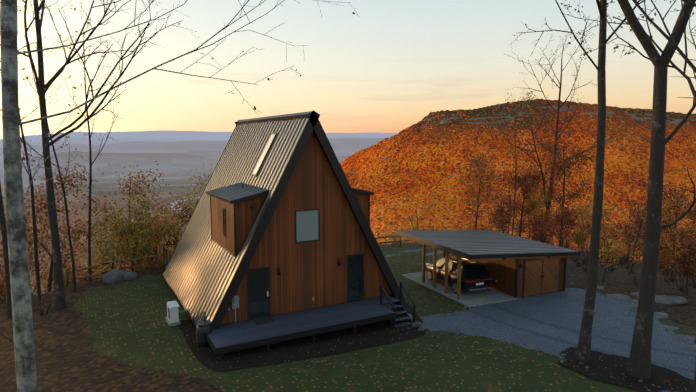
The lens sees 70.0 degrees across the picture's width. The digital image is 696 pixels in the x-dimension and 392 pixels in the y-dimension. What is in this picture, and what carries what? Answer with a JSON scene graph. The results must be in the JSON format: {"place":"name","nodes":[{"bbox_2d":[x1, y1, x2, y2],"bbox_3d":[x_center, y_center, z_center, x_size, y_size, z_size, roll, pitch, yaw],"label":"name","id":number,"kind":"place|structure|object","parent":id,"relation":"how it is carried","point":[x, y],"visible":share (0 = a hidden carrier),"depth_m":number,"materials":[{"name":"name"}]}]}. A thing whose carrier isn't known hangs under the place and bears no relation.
{"place":"outdoors","nodes":[
{"label":"outdoors","id":0,"kind":"place"},
{"bbox_2d":[0,98,695,391],"bbox_3d":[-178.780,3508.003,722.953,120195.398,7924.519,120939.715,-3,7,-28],"label":"terrain","id":1,"kind":"structure","parent":0,"point":[95,335],"depth_m":950.31,"materials":[{"name":"plant"}]},
{"bbox_2d":[163,243,176,269],"bbox_3d":[-7.365,4.099,33.537,9.360,2.161,2.510,-3,7,-28],"label":"deck railing","id":2,"kind":"object","parent":1,"relation":"on","point":[165,263],"visible":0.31,"depth_m":31.86,"materials":[{"name":"black"}]},
{"bbox_2d":[165,300,188,326],"bbox_3d":[-7.684,5.392,23.231,1.476,0.860,1.050,-3,7,-28],"label":"heat pump unit","id":3,"kind":"object","parent":1,"relation":"on","point":[172,318],"visible":0.94,"depth_m":22.65,"materials":[{"name":"white metal"}]},
{"bbox_2d":[0,0,357,391],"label":"tree","id":4,"kind":"object","parent":1,"relation":"on","point":[24,349],"visible":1,"depth_m":9.07,"materials":[{"name":"grey plant"}]},
{"bbox_2d":[171,197,199,216],"bbox_3d":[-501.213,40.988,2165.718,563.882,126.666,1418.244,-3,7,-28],"label":"valley highway","id":5,"kind":"structure","parent":1,"relation":"on","point":[172,206],"depth_m":2577.12,"materials":[{"name":"grey asphalt"}]},
{"bbox_2d":[63,229,423,288],"bbox_3d":[-5.182,4.105,36.219,27.045,1.923,0.670,-3,7,-28],"label":"split rail fence","id":6,"kind":"object","parent":1,"relation":"on","point":[120,261],"visible":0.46,"depth_m":31.14,"materials":[{"name":"brown wood"}]},
{"bbox_2d":[162,111,404,328],"bbox_3d":[-4.215,1.020,27.392,10.098,10.761,11.274,-3,7,-28],"label":"a-frame cabin","id":7,"kind":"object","parent":1,"relation":"on","point":[278,223],"depth_m":22.97,"materials":[{"name":"brown wood"}]},
{"bbox_2d":[178,301,424,371],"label":"mulch bed","id":8,"kind":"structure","parent":1,"relation":"on","point":[347,340],"depth_m":20.65,"materials":[{"name":"brown soil"}]},
{"bbox_2d":[196,312,212,346],"bbox_3d":[-5.902,5.508,20.421,0.664,1.286,0.678,4,8,31],"label":"rain barrel","id":9,"kind":"object","parent":8,"relation":"on","point":[203,328],"visible":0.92,"depth_m":20.18,"materials":[{"name":"black plastic"}]},
{"bbox_2d":[207,281,415,359],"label":"front deck","id":10,"kind":"structure","parent":1,"relation":"on","point":[232,337],"depth_m":21.50,"materials":[{"name":"black wood"}]},
{"bbox_2d":[0,0,695,391],"bbox_3d":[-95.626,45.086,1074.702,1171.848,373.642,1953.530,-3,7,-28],"label":"trees","id":11,"kind":"object","parent":1,"relation":"on","point":[640,360],"depth_m":31.49,"materials":[{"name":"brown plant"}]},
{"bbox_2d":[102,249,695,391],"bbox_3d":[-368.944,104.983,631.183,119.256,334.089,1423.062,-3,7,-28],"label":"rocks","id":12,"kind":"object","parent":1,"relation":"on","point":[114,276],"visible":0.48,"depth_m":27.77,"materials":[{"name":"stone"}]},
{"bbox_2d":[395,230,580,307],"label":"carport shed","id":13,"kind":"structure","parent":1,"relation":"on","point":[517,267],"depth_m":28.35,"materials":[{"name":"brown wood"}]},
{"bbox_2d":[425,256,492,293],"bbox_3d":[6.474,4.519,29.822,2.200,1.696,4.730,-3,7,-22],"label":"suv","id":14,"kind":"object","parent":13,"relation":"on","point":[476,275],"visible":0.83,"depth_m":28.17,"materials":[{"name":"black paint"}]},
{"bbox_2d":[469,305,695,372],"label":"tyre tracks","id":15,"kind":"object","parent":1,"relation":"on","point":[572,330],"visible":0.77,"depth_m":22.13},
{"bbox_2d":[557,347,693,391],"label":"mulch island","id":16,"kind":"structure","parent":1,"relation":"on","point":[603,367],"depth_m":18.64,"materials":[{"name":"brown soil"}]},
{"bbox_2d":[0,0,695,138],"label":"sky","id":17,"kind":"structure","parent":0,"point":[383,68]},
{"bbox_2d":[421,288,695,391],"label":"gravel driveway","id":18,"kind":"structure","parent":0,"point":[613,319],"depth_m":23.59,"materials":[{"name":"grey gravel"}]}
]}

